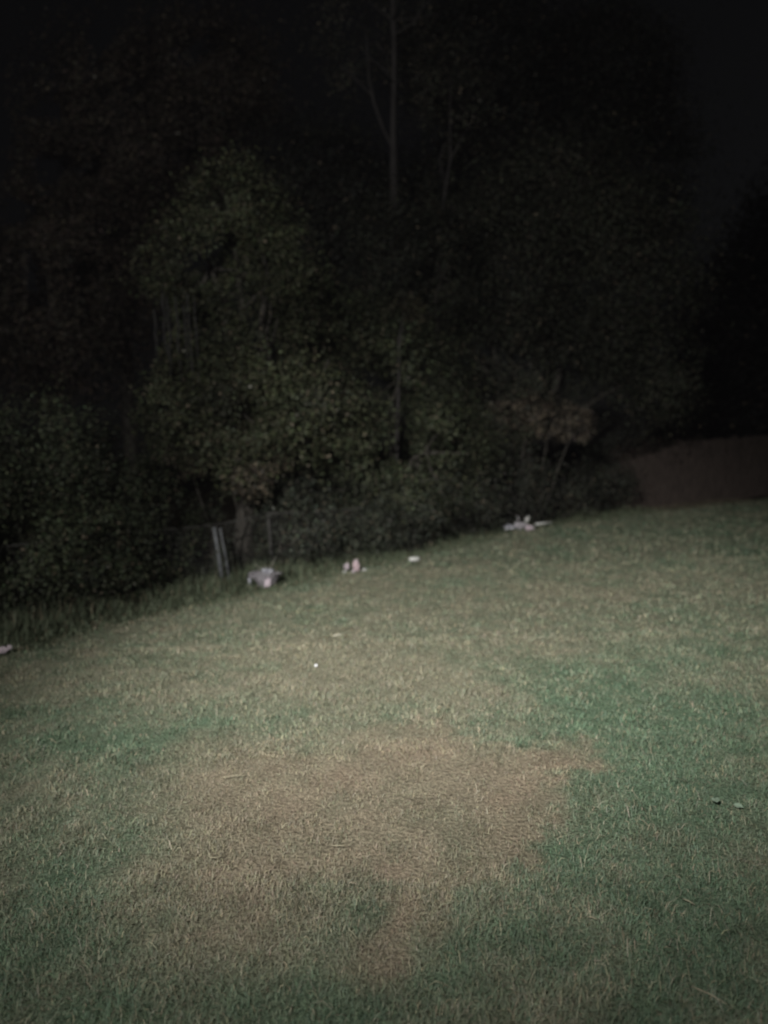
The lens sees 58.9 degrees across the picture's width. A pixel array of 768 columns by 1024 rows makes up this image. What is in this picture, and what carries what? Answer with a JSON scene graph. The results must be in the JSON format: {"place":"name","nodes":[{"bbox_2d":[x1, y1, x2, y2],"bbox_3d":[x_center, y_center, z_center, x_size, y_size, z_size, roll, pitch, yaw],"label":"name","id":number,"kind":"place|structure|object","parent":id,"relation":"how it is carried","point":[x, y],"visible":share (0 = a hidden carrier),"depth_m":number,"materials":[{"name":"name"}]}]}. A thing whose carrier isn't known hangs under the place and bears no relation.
{"place":"outdoors","nodes":[
{"label":"outdoors","id":0,"kind":"place"},
{"bbox_2d":[0,440,767,1023],"bbox_3d":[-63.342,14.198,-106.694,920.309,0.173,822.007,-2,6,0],"label":"ground","id":1,"kind":"structure","parent":0,"point":[262,770],"depth_m":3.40,"materials":[{"name":"green plant"}]},
{"bbox_2d":[0,645,11,653],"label":"pinkish scrap","id":2,"kind":"object","parent":1,"relation":"on","point":[3,649],"visible":1,"depth_m":5.71,"materials":[{"name":"pink paper"}]},
{"bbox_2d":[0,343,242,623],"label":"overgrown bush","id":3,"kind":"object","parent":1,"relation":"on","point":[117,519],"visible":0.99,"depth_m":7.83,"materials":[{"name":"green plant"}]},
{"bbox_2d":[0,0,312,518],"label":"tree","id":4,"kind":"object","parent":1,"relation":"on","point":[118,205],"visible":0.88,"depth_m":16.88,"materials":[{"name":"green plant"}]},
{"bbox_2d":[212,527,224,587],"bbox_3d":[-2.109,0.637,8.694,0.127,0.894,0.058,-2,6,0],"label":"leaning pole","id":5,"kind":"object","parent":1,"relation":"on","point":[218,549],"visible":0.8,"depth_m":8.67,"materials":[{"name":"grey wood"}]},
{"bbox_2d":[219,528,229,581],"bbox_3d":[-2.026,0.637,8.714,0.125,0.872,0.027,-2,6,0],"label":"leaning pole","id":6,"kind":"object","parent":1,"relation":"on","point":[224,553],"visible":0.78,"depth_m":8.70,"materials":[{"name":"grey wood"}]},
{"bbox_2d":[150,427,302,575],"bbox_3d":[-2.127,-0.174,9.308,2.101,2.342,1.112,-2,6,0],"label":"brown leaved shrub","id":7,"kind":"object","parent":1,"relation":"on","point":[260,471],"visible":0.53,"depth_m":9.12,"materials":[{"name":"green plant"}]},
{"bbox_2d":[107,136,399,571],"bbox_3d":[-1.838,-2.102,9.480,4.095,6.123,3.076,-2,6,0],"label":"vine clad tree","id":8,"kind":"object","parent":1,"relation":"on","point":[267,395],"visible":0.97,"depth_m":9.17,"materials":[{"name":"green plant"}]},
{"bbox_2d":[248,568,282,587],"bbox_3d":[-1.477,0.821,8.474,0.435,0.245,0.294,-3,6,-6],"label":"torn tub","id":9,"kind":"object","parent":1,"relation":"on","point":[268,577],"visible":0.98,"depth_m":8.39,"materials":[{"name":"grey plastic"}]},
{"bbox_2d":[0,477,564,618],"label":"chain link fence","id":10,"kind":"object","parent":1,"relation":"on","point":[269,533],"visible":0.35,"depth_m":9.44,"materials":[{"name":"grey metal"}]},
{"bbox_2d":[108,456,461,587],"bbox_3d":[-1.323,-0.006,10.035,5.667,1.840,2.159,-5,6,-32],"label":"hedge bush","id":11,"kind":"object","parent":1,"relation":"on","point":[281,495],"visible":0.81,"depth_m":10.04,"materials":[{"name":"green plant"}]},
{"bbox_2d":[187,55,477,498],"bbox_3d":[-0.798,-5.121,16.710,7.826,10.608,6.294,-2,6,0],"label":"tree","id":12,"kind":"object","parent":1,"relation":"on","point":[319,223],"visible":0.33,"depth_m":15.46,"materials":[{"name":"green plant"}]},
{"bbox_2d":[343,563,348,572],"bbox_3d":[-0.506,0.748,9.076,0.079,0.132,0.076,0,6,18],"label":"crumpled paper","id":13,"kind":"object","parent":1,"relation":"on","point":[346,566],"visible":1,"depth_m":9.07,"materials":[{"name":"white paper"}]},
{"bbox_2d":[351,559,359,572],"bbox_3d":[-0.391,0.719,9.080,0.112,0.176,0.072,-6,7,-35],"label":"pink bag","id":14,"kind":"object","parent":1,"relation":"on","point":[356,565],"visible":1,"depth_m":9.07,"materials":[{"name":"plastic"}]},
{"bbox_2d":[272,0,479,532],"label":"bare trunk tree","id":15,"kind":"object","parent":1,"relation":"on","point":[394,59],"visible":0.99,"depth_m":13.78,"materials":[{"name":"green plant"}]},
{"bbox_2d":[0,495,762,655],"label":"weeds","id":16,"kind":"object","parent":1,"relation":"on","point":[96,613],"visible":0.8,"depth_m":8.28,"materials":[{"name":"green plant"}]},
{"bbox_2d":[275,251,533,550],"bbox_3d":[0.121,-1.708,11.214,4.634,4.879,3.711,-2,6,0],"label":"leafy young tree","id":17,"kind":"object","parent":1,"relation":"on","point":[373,327],"visible":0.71,"depth_m":10.92,"materials":[{"name":"green plant"}]},
{"bbox_2d":[380,294,428,545],"bbox_3d":[0.308,-1.329,10.678,0.949,4.080,0.779,2,7,35],"label":"sapling","id":18,"kind":"object","parent":1,"relation":"on","point":[398,338],"visible":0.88,"depth_m":10.52,"materials":[{"name":"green plant"}]},
{"bbox_2d":[334,166,505,533],"bbox_3d":[0.647,-2.827,12.489,3.191,6.800,2.426,-2,6,0],"label":"slender tree","id":19,"kind":"object","parent":1,"relation":"on","point":[418,243],"visible":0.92,"depth_m":12.04,"materials":[{"name":"green plant"}]},
{"bbox_2d":[380,33,514,526],"bbox_3d":[1.263,-4.100,12.938,2.464,9.091,1.992,-2,6,0],"label":"forked sapling","id":20,"kind":"object","parent":1,"relation":"on","point":[450,153],"visible":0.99,"depth_m":12.55,"materials":[{"name":"green plant"}]},
{"bbox_2d":[503,524,516,529],"bbox_3d":[2.353,0.278,12.685,0.266,0.107,0.166,-2,6,-2],"label":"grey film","id":21,"kind":"object","parent":1,"relation":"on","point":[507,526],"visible":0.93,"depth_m":12.66,"materials":[{"name":"white plastic"}]},
{"bbox_2d":[514,516,526,529],"bbox_3d":[2.567,0.199,12.729,0.262,0.275,0.152,-1,6,7],"label":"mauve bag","id":22,"kind":"object","parent":1,"relation":"on","point":[519,525],"visible":0.91,"depth_m":12.69,"materials":[{"name":"grey plastic"}]},
{"bbox_2d":[526,525,533,530],"bbox_3d":[2.695,0.292,12.587,0.173,0.104,0.135,-5,6,-30],"label":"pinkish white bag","id":23,"kind":"object","parent":1,"relation":"on","point":[528,527],"visible":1,"depth_m":12.56,"materials":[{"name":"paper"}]},
{"bbox_2d":[477,386,597,525],"bbox_3d":[2.994,-1.046,13.262,2.245,2.821,1.081,-2,6,0],"label":"drooping bough shrub","id":24,"kind":"object","parent":1,"relation":"on","point":[573,423],"visible":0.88,"depth_m":13.04,"materials":[{"name":"plant"}]},
{"bbox_2d":[535,522,551,524],"bbox_3d":[2.988,0.213,12.753,0.332,0.045,0.043,-3,6,-14],"label":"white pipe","id":25,"kind":"object","parent":1,"relation":"on","point":[543,523],"visible":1,"depth_m":12.74,"materials":[{"name":"plastic"}]},
{"bbox_2d":[346,0,761,494],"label":"tree","id":26,"kind":"object","parent":1,"relation":"on","point":[538,78],"visible":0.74,"depth_m":19.96,"materials":[{"name":"green plant"}]},
{"bbox_2d":[377,83,748,520],"bbox_3d":[3.722,-4.085,14.143,8.199,8.860,5.316,-2,6,0],"label":"spreading tree","id":27,"kind":"object","parent":1,"relation":"on","point":[525,326],"visible":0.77,"depth_m":13.57,"materials":[{"name":"green plant"}]},
{"bbox_2d":[399,377,726,538],"bbox_3d":[4.121,-1.705,15.718,11.395,3.678,3.816,-7,8,-44],"label":"edge bush","id":28,"kind":"object","parent":1,"relation":"on","point":[593,493],"visible":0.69,"depth_m":14.01,"materials":[{"name":"green plant"}]},
{"bbox_2d":[597,435,767,509],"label":"bare dirt slope","id":29,"kind":"structure","parent":1,"relation":"on","point":[713,474],"depth_m":17.50,"materials":[{"name":"brown soil"}]},
{"bbox_2d":[624,152,767,453],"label":"tree","id":30,"kind":"object","parent":1,"relation":"on","point":[749,389],"visible":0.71,"depth_m":29.50,"materials":[{"name":"green plant"}]},
{"bbox_2d":[692,986,727,1004],"bbox_3d":[0.949,1.407,1.981,0.005,0.009,0.100,-7,8,-44],"label":"straw","id":31,"kind":"object","parent":1,"relation":"on","point":[709,994],"visible":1,"depth_m":1.98,"materials":[{"name":"beige plant"}]},
{"bbox_2d":[711,797,719,801],"bbox_3d":[1.474,1.278,3.021,0.036,0.011,0.040,-4,6,-24],"label":"fallen leaf","id":32,"kind":"object","parent":1,"relation":"on","point":[716,799],"visible":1,"depth_m":3.02,"materials":[{"name":"plant"}]},
{"bbox_2d":[734,803,742,807],"bbox_3d":[1.561,1.291,2.992,0.029,0.012,0.028,-2,6,-3],"label":"fallen leaf","id":33,"kind":"object","parent":1,"relation":"on","point":[738,805],"visible":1,"depth_m":2.99,"materials":[{"name":"plant"}]},
{"bbox_2d":[0,0,767,462],"label":"sky","id":34,"kind":"structure","parent":0,"point":[743,27],"materials":[{"name":"black"}]},
{"bbox_2d":[409,556,418,560],"bbox_3d":[0.429,0.675,9.751,0.134,0.075,0.091,-3,6,-8],"label":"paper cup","id":35,"kind":"object","parent":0,"point":[414,558],"visible":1,"depth_m":9.72,"materials":[{"name":"white paper"}]}
]}

